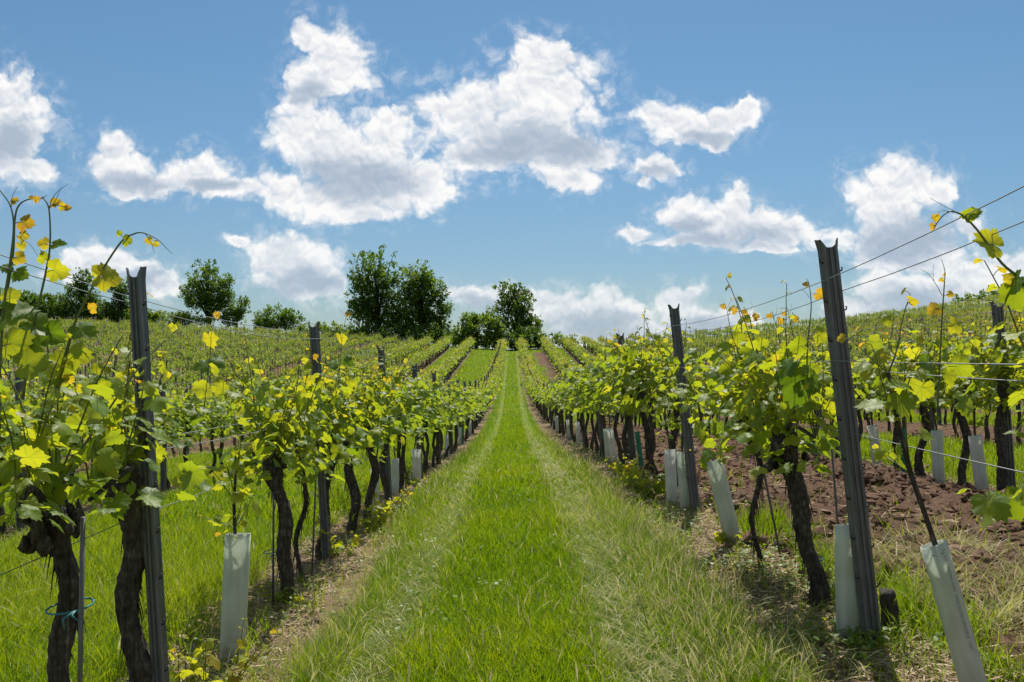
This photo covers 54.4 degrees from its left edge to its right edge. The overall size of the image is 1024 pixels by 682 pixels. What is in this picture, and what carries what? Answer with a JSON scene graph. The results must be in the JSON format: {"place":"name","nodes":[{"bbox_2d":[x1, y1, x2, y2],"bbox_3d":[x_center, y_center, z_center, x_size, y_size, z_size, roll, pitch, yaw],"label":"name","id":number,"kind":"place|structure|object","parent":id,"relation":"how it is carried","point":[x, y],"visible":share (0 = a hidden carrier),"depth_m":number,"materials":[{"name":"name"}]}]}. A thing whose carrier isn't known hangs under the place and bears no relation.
{"place":"outdoors","nodes":[
{"label":"outdoors","id":0,"kind":"place"},
{"bbox_2d":[0,0,1023,349],"label":"sky","id":1,"kind":"structure","parent":0,"point":[610,160],"materials":[{"name":"blue"}]},
{"bbox_2d":[1,301,1023,681],"bbox_3d":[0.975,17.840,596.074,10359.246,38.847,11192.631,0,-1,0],"label":"ground","id":2,"kind":"structure","parent":0,"point":[543,359],"depth_m":9.56,"materials":[{"name":"brown soil"}]},
{"bbox_2d":[0,373,41,537],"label":"vine","id":3,"kind":"object","parent":2,"relation":"on","point":[4,436],"visible":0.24,"depth_m":10.97,"materials":[{"name":"green plant"}]},
{"bbox_2d":[0,379,79,520],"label":"vine","id":4,"kind":"object","parent":2,"relation":"on","point":[37,457],"visible":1,"depth_m":3.36,"materials":[{"name":"yellow plant"}]},
{"bbox_2d":[8,376,84,451],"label":"vine","id":5,"kind":"object","parent":2,"relation":"on","point":[35,403],"visible":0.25,"depth_m":12.04,"materials":[{"name":"green plant"}]},
{"bbox_2d":[0,286,156,325],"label":"shrub","id":6,"kind":"object","parent":2,"relation":"on","point":[32,300],"visible":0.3,"depth_m":170.51,"materials":[{"name":"green plant"}]},
{"bbox_2d":[77,516,85,681],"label":"plant stake","id":7,"kind":"object","parent":2,"relation":"on","point":[81,599],"visible":1,"depth_m":3.90,"materials":[{"name":"metal"}]},
{"bbox_2d":[49,267,116,319],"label":"deciduous tree","id":8,"kind":"object","parent":2,"relation":"on","point":[79,296],"visible":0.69,"depth_m":171.45,"materials":[{"name":"green plant"}]},
{"bbox_2d":[0,323,177,681],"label":"vine","id":9,"kind":"object","parent":2,"relation":"on","point":[52,531],"visible":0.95,"depth_m":4.02,"materials":[{"name":"green plant"}]},
{"bbox_2d":[0,188,46,431],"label":"vine shoot","id":10,"kind":"object","parent":9,"relation":"attached to","point":[17,341],"visible":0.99,"depth_m":3.76,"materials":[{"name":"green plant"}]},
{"bbox_2d":[13,183,71,397],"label":"vine shoot","id":11,"kind":"object","parent":9,"relation":"attached to","point":[32,358],"visible":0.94,"depth_m":3.85,"materials":[{"name":"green plant"}]},
{"bbox_2d":[38,230,165,391],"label":"vine shoot","id":12,"kind":"object","parent":9,"relation":"attached to","point":[105,275],"visible":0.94,"depth_m":4.00,"materials":[{"name":"green plant"}]},
{"bbox_2d":[101,277,129,322],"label":"deciduous tree","id":13,"kind":"object","parent":2,"relation":"on","point":[121,289],"visible":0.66,"depth_m":172.20,"materials":[{"name":"green plant"}]},
{"bbox_2d":[40,292,249,681],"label":"vine","id":14,"kind":"object","parent":2,"relation":"on","point":[134,643],"visible":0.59,"depth_m":4.83,"materials":[{"name":"green plant"}]},
{"bbox_2d":[126,266,169,681],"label":"trellis post","id":15,"kind":"object","parent":2,"relation":"on","point":[153,567],"visible":0.87,"depth_m":4.88,"materials":[{"name":"metal"}]},
{"bbox_2d":[0,266,472,384],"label":"trellis wire","id":16,"kind":"object","parent":15,"relation":"attached to","point":[179,317],"visible":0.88,"depth_m":5.56,"materials":[{"name":"grey metal"}]},
{"bbox_2d":[158,378,166,491],"bbox_3d":[-5.689,1.587,16.209,0.121,1.965,0.055,-2,-2,0],"label":"trellis post","id":17,"kind":"object","parent":2,"relation":"on","point":[163,473],"visible":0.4,"depth_m":16.18,"materials":[{"name":"metal"}]},
{"bbox_2d":[148,309,222,327],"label":"shrub","id":18,"kind":"object","parent":2,"relation":"on","point":[181,314],"visible":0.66,"depth_m":173.07,"materials":[{"name":"green plant"}]},
{"bbox_2d":[154,389,220,490],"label":"vine","id":19,"kind":"object","parent":2,"relation":"on","point":[178,409],"visible":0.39,"depth_m":16.32,"materials":[{"name":"green plant"}]},
{"bbox_2d":[167,376,235,462],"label":"vine","id":20,"kind":"object","parent":2,"relation":"on","point":[195,400],"visible":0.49,"depth_m":17.38,"materials":[{"name":"green plant"}]},
{"bbox_2d":[177,258,237,325],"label":"deciduous tree","id":21,"kind":"object","parent":2,"relation":"on","point":[208,298],"visible":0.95,"depth_m":177.27,"materials":[{"name":"green plant"}]},
{"bbox_2d":[147,608,279,681],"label":"vine sprout","id":22,"kind":"object","parent":2,"relation":"on","point":[241,662],"visible":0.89,"depth_m":5.27,"materials":[{"name":"green plant"}]},
{"bbox_2d":[180,383,256,472],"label":"vine","id":23,"kind":"object","parent":2,"relation":"on","point":[222,433],"visible":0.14,"depth_m":19.71,"materials":[{"name":"green plant"}]},
{"bbox_2d":[190,380,252,473],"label":"vine","id":24,"kind":"object","parent":2,"relation":"on","point":[214,423],"visible":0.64,"depth_m":18.50,"materials":[{"name":"green plant"}]},
{"bbox_2d":[219,533,250,667],"bbox_3d":[-1.703,1.585,6.119,0.152,0.814,0.136,2,-1,0],"label":"grow tube","id":25,"kind":"object","parent":2,"relation":"on","point":[235,583],"visible":0.87,"depth_m":6.06,"materials":[{"name":"plastic"}]},
{"bbox_2d":[198,407,260,550],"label":"young vine","id":26,"kind":"object","parent":25,"relation":"in","point":[235,496],"visible":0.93,"depth_m":6.07,"materials":[{"name":"green plant"}]},
{"bbox_2d":[219,295,251,327],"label":"shrub","id":27,"kind":"object","parent":2,"relation":"on","point":[236,314],"visible":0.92,"depth_m":175.51,"materials":[{"name":"green plant"}]},
{"bbox_2d":[190,323,344,604],"bbox_3d":[-1.870,0.994,7.672,1.154,2.282,1.289,-1,-1,-10],"label":"vine","id":28,"kind":"object","parent":2,"relation":"on","point":[273,437],"visible":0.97,"depth_m":7.58,"materials":[{"name":"green plant"}]},
{"bbox_2d":[191,310,229,408],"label":"vine shoot","id":29,"kind":"object","parent":28,"relation":"attached to","point":[200,387],"visible":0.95,"depth_m":6.90,"materials":[{"name":"yellow plant"}]},
{"bbox_2d":[272,456,274,605],"bbox_3d":[-1.820,1.478,7.591,0.016,1.200,0.016,0,-1,0],"label":"plant stake","id":30,"kind":"object","parent":2,"relation":"on","point":[273,510],"visible":0.71,"depth_m":7.58,"materials":[{"name":"metal"}]},
{"bbox_2d":[251,302,306,334],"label":"shrub","id":31,"kind":"object","parent":2,"relation":"on","point":[282,318],"visible":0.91,"depth_m":173.44,"materials":[{"name":"green plant"}]},
{"bbox_2d":[242,351,366,581],"bbox_3d":[-1.772,1.111,8.604,1.086,2.074,1.342,-2,-1,-6],"label":"vine","id":32,"kind":"object","parent":2,"relation":"on","point":[322,436],"visible":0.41,"depth_m":8.56,"materials":[{"name":"green plant"}]},
{"bbox_2d":[308,322,331,559],"bbox_3d":[-1.857,1.011,9.633,0.121,2.403,0.055,-4,-2,0],"label":"trellis post","id":33,"kind":"object","parent":2,"relation":"on","point":[314,334],"visible":0.56,"depth_m":9.60,"materials":[{"name":"metal"}]},
{"bbox_2d":[288,320,372,338],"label":"shrub","id":34,"kind":"object","parent":2,"relation":"on","point":[324,328],"visible":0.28,"depth_m":169.37,"materials":[{"name":"green plant"}]},
{"bbox_2d":[311,520,366,555],"bbox_3d":[-1.721,1.892,9.667,0.534,0.416,0.390,0,-1,19],"label":"vine sprout","id":35,"kind":"object","parent":2,"relation":"on","point":[338,547],"visible":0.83,"depth_m":9.66,"materials":[{"name":"green plant"}]},
{"bbox_2d":[286,334,421,558],"bbox_3d":[-1.598,1.083,9.779,1.407,2.270,1.463,1,-1,5],"label":"vine","id":36,"kind":"object","parent":2,"relation":"on","point":[341,403],"visible":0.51,"depth_m":9.62,"materials":[{"name":"green plant"}]},
{"bbox_2d":[323,309,356,408],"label":"vine shoot","id":37,"kind":"object","parent":36,"relation":"attached to","point":[347,359],"visible":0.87,"depth_m":9.50,"materials":[{"name":"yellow plant"}]},
{"bbox_2d":[348,495,400,531],"bbox_3d":[-1.558,1.932,11.269,0.595,0.466,0.565,0,-1,0],"label":"vine sprout","id":38,"kind":"object","parent":2,"relation":"on","point":[387,510],"visible":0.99,"depth_m":11.19,"materials":[{"name":"green plant"}]},
{"bbox_2d":[326,339,424,534],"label":"vine","id":39,"kind":"object","parent":2,"relation":"on","point":[353,490],"visible":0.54,"depth_m":11.32,"materials":[{"name":"green plant"}]},
{"bbox_2d":[343,244,412,334],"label":"deciduous tree","id":40,"kind":"object","parent":2,"relation":"on","point":[366,305],"visible":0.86,"depth_m":165.16,"materials":[{"name":"green plant"}]},
{"bbox_2d":[377,344,391,500],"bbox_3d":[-1.836,1.251,14.379,0.121,2.403,0.054,-3,-2,0],"label":"trellis post","id":41,"kind":"object","parent":2,"relation":"on","point":[387,467],"visible":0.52,"depth_m":14.36,"materials":[{"name":"metal"}]},
{"bbox_2d":[323,345,456,503],"bbox_3d":[-1.927,1.247,14.295,2.289,2.378,1.361,-1,-1,-3],"label":"vine","id":42,"kind":"object","parent":2,"relation":"on","point":[401,424],"visible":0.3,"depth_m":14.28,"materials":[{"name":"green plant"}]},
{"bbox_2d":[352,351,431,519],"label":"vine","id":43,"kind":"object","parent":2,"relation":"on","point":[373,460],"visible":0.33,"depth_m":12.25,"materials":[{"name":"green plant"}]},
{"bbox_2d":[391,458,398,496],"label":"grow tube","id":44,"kind":"object","parent":2,"relation":"on","point":[395,474],"visible":0.81,"depth_m":15.11,"materials":[{"name":"white plastic"}]},
{"bbox_2d":[341,321,458,345],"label":"shrub","id":45,"kind":"object","parent":2,"relation":"on","point":[418,333],"visible":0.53,"depth_m":159.42,"materials":[{"name":"green plant"}]},
{"bbox_2d":[349,366,471,492],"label":"vine","id":46,"kind":"object","parent":2,"relation":"on","point":[413,386],"visible":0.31,"depth_m":16.11,"materials":[{"name":"green plant"}]},
{"bbox_2d":[378,369,453,486],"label":"vine","id":47,"kind":"object","parent":2,"relation":"on","point":[436,420],"visible":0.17,"depth_m":17.12,"materials":[{"name":"green plant"}]},
{"bbox_2d":[382,259,454,338],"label":"deciduous tree","id":48,"kind":"object","parent":2,"relation":"on","point":[423,313],"visible":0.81,"depth_m":164.16,"materials":[{"name":"green plant"}]},
{"bbox_2d":[405,366,470,474],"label":"vine","id":49,"kind":"object","parent":2,"relation":"on","point":[435,400],"visible":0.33,"depth_m":20.31,"materials":[{"name":"green plant"}]},
{"bbox_2d":[424,378,470,467],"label":"vine","id":50,"kind":"object","parent":2,"relation":"on","point":[438,435],"visible":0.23,"depth_m":22.50,"materials":[{"name":"green plant"}]},
{"bbox_2d":[430,379,488,457],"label":"vine","id":51,"kind":"object","parent":2,"relation":"on","point":[450,432],"visible":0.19,"depth_m":26.64,"materials":[{"name":"green plant"}]},
{"bbox_2d":[450,308,506,349],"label":"shrub","id":52,"kind":"object","parent":2,"relation":"on","point":[474,322],"visible":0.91,"depth_m":155.33,"materials":[{"name":"green plant"}]},
{"bbox_2d":[8,441,1014,681],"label":"ground weeds","id":53,"kind":"object","parent":2,"relation":"on","point":[833,621],"visible":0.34,"depth_m":6.62,"materials":[{"name":"green plant"}]},
{"bbox_2d":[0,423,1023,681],"bbox_3d":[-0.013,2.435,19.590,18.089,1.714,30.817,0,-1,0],"label":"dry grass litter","id":54,"kind":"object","parent":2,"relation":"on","point":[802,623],"visible":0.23,"depth_m":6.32,"materials":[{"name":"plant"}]},
{"bbox_2d":[0,346,1023,681],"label":"grass","id":55,"kind":"structure","parent":2,"relation":"on","point":[564,640],"depth_m":7.23,"materials":[{"name":"green plant"}]},
{"bbox_2d":[0,471,1023,681],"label":"tall grass","id":56,"kind":"structure","parent":2,"relation":"on","point":[830,558],"depth_m":5.95,"materials":[{"name":"green plant"}]},
{"bbox_2d":[1,294,1023,436],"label":"vine foliage","id":57,"kind":"object","parent":2,"relation":"on","point":[421,353],"visible":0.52,"depth_m":107.14,"materials":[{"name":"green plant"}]},
{"bbox_2d":[486,279,543,349],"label":"deciduous tree","id":58,"kind":"object","parent":2,"relation":"on","point":[520,313],"visible":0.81,"depth_m":162.50,"materials":[{"name":"green plant"}]},
{"bbox_2d":[496,325,552,350],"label":"shrub","id":59,"kind":"object","parent":2,"relation":"on","point":[532,342],"visible":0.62,"depth_m":156.05,"materials":[{"name":"green plant"}]},
{"bbox_2d":[548,354,591,448],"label":"vine","id":60,"kind":"object","parent":2,"relation":"on","point":[586,423],"visible":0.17,"depth_m":22.65,"materials":[{"name":"green plant"}]},
{"bbox_2d":[553,353,598,453],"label":"vine","id":61,"kind":"object","parent":2,"relation":"on","point":[565,385],"visible":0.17,"depth_m":20.50,"materials":[{"name":"green plant"}]},
{"bbox_2d":[548,360,607,459],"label":"vine","id":62,"kind":"object","parent":2,"relation":"on","point":[592,387],"visible":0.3,"depth_m":18.38,"materials":[{"name":"green plant"}]},
{"bbox_2d":[563,362,615,454],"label":"vine","id":63,"kind":"object","parent":2,"relation":"on","point":[581,410],"visible":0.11,"depth_m":19.56,"materials":[{"name":"green plant"}]},
{"bbox_2d":[547,329,657,460],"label":"vine","id":64,"kind":"object","parent":2,"relation":"on","point":[600,379],"visible":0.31,"depth_m":14.41,"materials":[{"name":"green plant"}]},
{"bbox_2d":[567,333,639,460],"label":"vine","id":65,"kind":"object","parent":2,"relation":"on","point":[597,407],"visible":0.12,"depth_m":16.29,"materials":[{"name":"green plant"}]},
{"bbox_2d":[616,333,637,468],"bbox_3d":[1.691,0.953,14.524,0.121,2.164,0.054,-6,-2,0],"label":"trellis post","id":66,"kind":"object","parent":2,"relation":"on","point":[631,441],"visible":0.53,"depth_m":14.49,"materials":[{"name":"metal"}]},
{"bbox_2d":[573,308,696,481],"bbox_3d":[1.456,0.764,12.078,1.447,2.334,1.504,-5,-1,-6],"label":"vine","id":67,"kind":"object","parent":2,"relation":"on","point":[631,374],"visible":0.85,"depth_m":12.15,"materials":[{"name":"green plant"}]},
{"bbox_2d":[567,330,706,478],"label":"vine","id":68,"kind":"object","parent":2,"relation":"on","point":[611,395],"visible":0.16,"depth_m":13.31,"materials":[{"name":"green plant"}]},
{"bbox_2d":[609,451,678,498],"bbox_3d":[1.507,1.481,11.267,0.744,0.613,0.663,0,-1,-14],"label":"vine sprout","id":69,"kind":"object","parent":2,"relation":"on","point":[658,486],"visible":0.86,"depth_m":11.18,"materials":[{"name":"green plant"}]},
{"bbox_2d":[640,361,675,449],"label":"young vine","id":70,"kind":"object","parent":2,"relation":"on","point":[665,407],"visible":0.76,"depth_m":10.33,"materials":[{"name":"green plant"}]},
{"bbox_2d":[613,310,722,497],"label":"vine","id":71,"kind":"object","parent":2,"relation":"on","point":[675,412],"visible":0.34,"depth_m":11.10,"materials":[{"name":"green plant"}]},
{"bbox_2d":[664,449,677,508],"bbox_3d":[1.649,1.433,10.323,0.116,0.626,0.105,-2,-1,0],"label":"grow tube","id":72,"kind":"object","parent":2,"relation":"on","point":[670,474],"visible":0.9,"depth_m":10.28,"materials":[{"name":"white plastic"}]},
{"bbox_2d":[653,359,694,451],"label":"young vine","id":73,"kind":"object","parent":2,"relation":"on","point":[665,400],"visible":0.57,"depth_m":9.86,"materials":[{"name":"green plant"}]},
{"bbox_2d":[676,452,689,513],"bbox_3d":[1.708,1.406,9.873,0.116,0.626,0.105,-4,-1,0],"label":"grow tube","id":74,"kind":"object","parent":2,"relation":"on","point":[682,484],"visible":0.63,"depth_m":9.82,"materials":[{"name":"plastic"}]},
{"bbox_2d":[667,303,699,512],"bbox_3d":[1.705,0.708,9.778,0.121,2.164,0.054,-6,-2,0],"label":"trellis post","id":75,"kind":"object","parent":2,"relation":"on","point":[687,435],"visible":0.81,"depth_m":9.77,"materials":[{"name":"metal"}]},
{"bbox_2d":[707,458,741,545],"bbox_3d":[1.679,1.288,7.875,0.134,0.720,0.121,-13,-1,0],"label":"grow tube","id":76,"kind":"object","parent":2,"relation":"on","point":[720,487],"visible":0.75,"depth_m":7.82,"materials":[{"name":"plastic"}]},
{"bbox_2d":[662,361,730,469],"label":"young vine","id":77,"kind":"object","parent":76,"relation":"in","point":[682,393],"visible":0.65,"depth_m":7.89,"materials":[{"name":"green plant"}]},
{"bbox_2d":[672,273,862,567],"bbox_3d":[1.730,0.595,6.973,1.334,2.160,1.286,-4,-1,-6],"label":"vine","id":78,"kind":"object","parent":2,"relation":"on","point":[731,397],"visible":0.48,"depth_m":6.90,"materials":[{"name":"green plant"}]},
{"bbox_2d":[671,280,882,607],"bbox_3d":[1.637,0.647,5.852,1.181,2.026,1.190,-6,-1,-6],"label":"vine","id":79,"kind":"object","parent":2,"relation":"on","point":[781,443],"visible":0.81,"depth_m":5.76,"materials":[{"name":"green plant"}]},
{"bbox_2d":[716,296,747,386],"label":"vine shoot","id":80,"kind":"object","parent":79,"relation":"attached to","point":[726,369],"visible":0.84,"depth_m":6.21,"materials":[{"name":"green plant"}]},
{"bbox_2d":[738,308,777,381],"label":"vine shoot","id":81,"kind":"object","parent":79,"relation":"attached to","point":[747,351],"visible":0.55,"depth_m":6.20,"materials":[{"name":"green plant"}]},
{"bbox_2d":[773,280,826,408],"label":"vine shoot","id":82,"kind":"object","parent":79,"relation":"attached to","point":[792,395],"visible":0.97,"depth_m":5.40,"materials":[{"name":"green plant"}]},
{"bbox_2d":[560,418,1023,637],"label":"tilled soil clods","id":83,"kind":"object","parent":2,"relation":"on","point":[980,551],"visible":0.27,"depth_m":8.48,"materials":[{"name":"brown soil"}]},
{"bbox_2d":[834,524,860,645],"bbox_3d":[1.717,1.248,5.095,0.117,0.626,0.105,-1,-1,0],"label":"grow tube","id":84,"kind":"object","parent":2,"relation":"on","point":[846,603],"visible":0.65,"depth_m":5.05,"materials":[{"name":"plastic"}]},
{"bbox_2d":[814,238,881,647],"bbox_3d":[1.717,0.552,5.030,0.121,2.164,0.054,-6,-2,0],"label":"trellis post","id":85,"kind":"object","parent":2,"relation":"on","point":[853,475],"visible":0.98,"depth_m":5.02,"materials":[{"name":"metal"}]},
{"bbox_2d":[531,186,1023,377],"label":"trellis wire","id":86,"kind":"object","parent":85,"relation":"attached to","point":[867,261],"visible":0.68,"depth_m":4.24,"materials":[{"name":"grey metal"}]},
{"bbox_2d":[929,199,1023,310],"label":"vine shoot","id":87,"kind":"object","parent":86,"relation":"attached to","point":[1010,291],"visible":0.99,"depth_m":3.46,"materials":[{"name":"green plant"}]},
{"bbox_2d":[661,368,1023,381],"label":"trellis wire","id":88,"kind":"object","parent":85,"relation":"attached to","point":[930,375],"visible":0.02,"depth_m":3.76,"materials":[{"name":"grey metal"}]},
{"bbox_2d":[905,259,974,416],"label":"vine shoot","id":89,"kind":"object","parent":88,"relation":"attached to","point":[964,406],"visible":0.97,"depth_m":4.35,"materials":[{"name":"green plant"}]},
{"bbox_2d":[820,349,896,440],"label":"vine","id":90,"kind":"object","parent":2,"relation":"on","point":[858,411],"visible":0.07,"depth_m":13.36,"materials":[{"name":"green plant"}]},
{"bbox_2d":[867,424,882,465],"bbox_3d":[4.556,1.359,12.475,0.116,0.626,0.105,-8,-1,0],"label":"grow tube","id":91,"kind":"object","parent":2,"relation":"on","point":[872,431],"visible":0.59,"depth_m":12.43,"materials":[{"name":"white plastic"}]},
{"bbox_2d":[879,588,900,637],"bbox_3d":[1.954,1.442,5.176,0.166,0.304,0.171,-6,2,0],"label":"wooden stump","id":92,"kind":"object","parent":2,"relation":"on","point":[888,597],"visible":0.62,"depth_m":5.14,"materials":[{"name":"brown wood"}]},
{"bbox_2d":[855,331,938,469],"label":"vine","id":93,"kind":"object","parent":2,"relation":"on","point":[895,439],"visible":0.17,"depth_m":12.21,"materials":[{"name":"green plant"}]},
{"bbox_2d":[864,319,969,476],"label":"vine","id":94,"kind":"object","parent":2,"relation":"on","point":[904,345],"visible":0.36,"depth_m":11.09,"materials":[{"name":"green plant"}]},
{"bbox_2d":[931,430,944,483],"bbox_3d":[4.589,1.268,10.726,0.116,0.626,0.105,-2,-1,0],"label":"grow tube","id":95,"kind":"object","parent":2,"relation":"on","point":[938,467],"visible":0.75,"depth_m":10.68,"materials":[{"name":"white plastic"}]},
{"bbox_2d":[920,540,986,681],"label":"grow tube","id":96,"kind":"object","parent":2,"relation":"on","point":[954,616],"visible":1,"depth_m":3.96,"materials":[{"name":"plastic"}]},
{"bbox_2d":[836,287,937,545],"bbox_3d":[1.684,0.668,4.045,0.337,1.754,0.348,-15,-1,0],"label":"young vine","id":97,"kind":"object","parent":96,"relation":"in","point":[903,405],"visible":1,"depth_m":4.00,"materials":[{"name":"green plant"}]},
{"bbox_2d":[906,318,1023,485],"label":"vine","id":98,"kind":"object","parent":2,"relation":"on","point":[965,431],"visible":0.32,"depth_m":10.20,"materials":[{"name":"green plant"}]},
{"bbox_2d":[942,342,989,435],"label":"young vine","id":99,"kind":"object","parent":2,"relation":"on","point":[973,423],"visible":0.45,"depth_m":9.73,"materials":[{"name":"green plant"}]},
{"bbox_2d":[968,434,988,490],"bbox_3d":[4.562,1.226,9.727,0.116,0.626,0.105,-7,-1,0],"label":"grow tube","id":100,"kind":"object","parent":2,"relation":"on","point":[978,455],"visible":0.8,"depth_m":9.68,"materials":[{"name":"white plastic"}]},
{"bbox_2d":[935,311,1023,490],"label":"vine","id":101,"kind":"object","parent":2,"relation":"on","point":[1000,390],"visible":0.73,"depth_m":9.09,"materials":[{"name":"green plant"}]},
{"bbox_2d":[942,258,1023,531],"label":"vine","id":102,"kind":"object","parent":2,"relation":"on","point":[993,507],"visible":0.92,"depth_m":3.30,"materials":[{"name":"green plant"}]},
{"bbox_2d":[990,291,1015,486],"bbox_3d":[4.570,0.563,9.230,0.121,2.064,0.054,-3,-2,0],"label":"trellis post","id":103,"kind":"object","parent":2,"relation":"on","point":[997,314],"visible":0.48,"depth_m":9.20,"materials":[{"name":"metal"}]},
{"bbox_2d":[990,337,1023,400],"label":"vine","id":104,"kind":"object","parent":2,"relation":"on","point":[995,357],"visible":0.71,"depth_m":8.54,"materials":[{"name":"green plant"}]},
{"bbox_2d":[534,221,1023,379],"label":"trellis wire","id":105,"kind":"object","parent":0,"point":[876,278],"visible":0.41,"depth_m":4.36,"materials":[{"name":"grey metal"}]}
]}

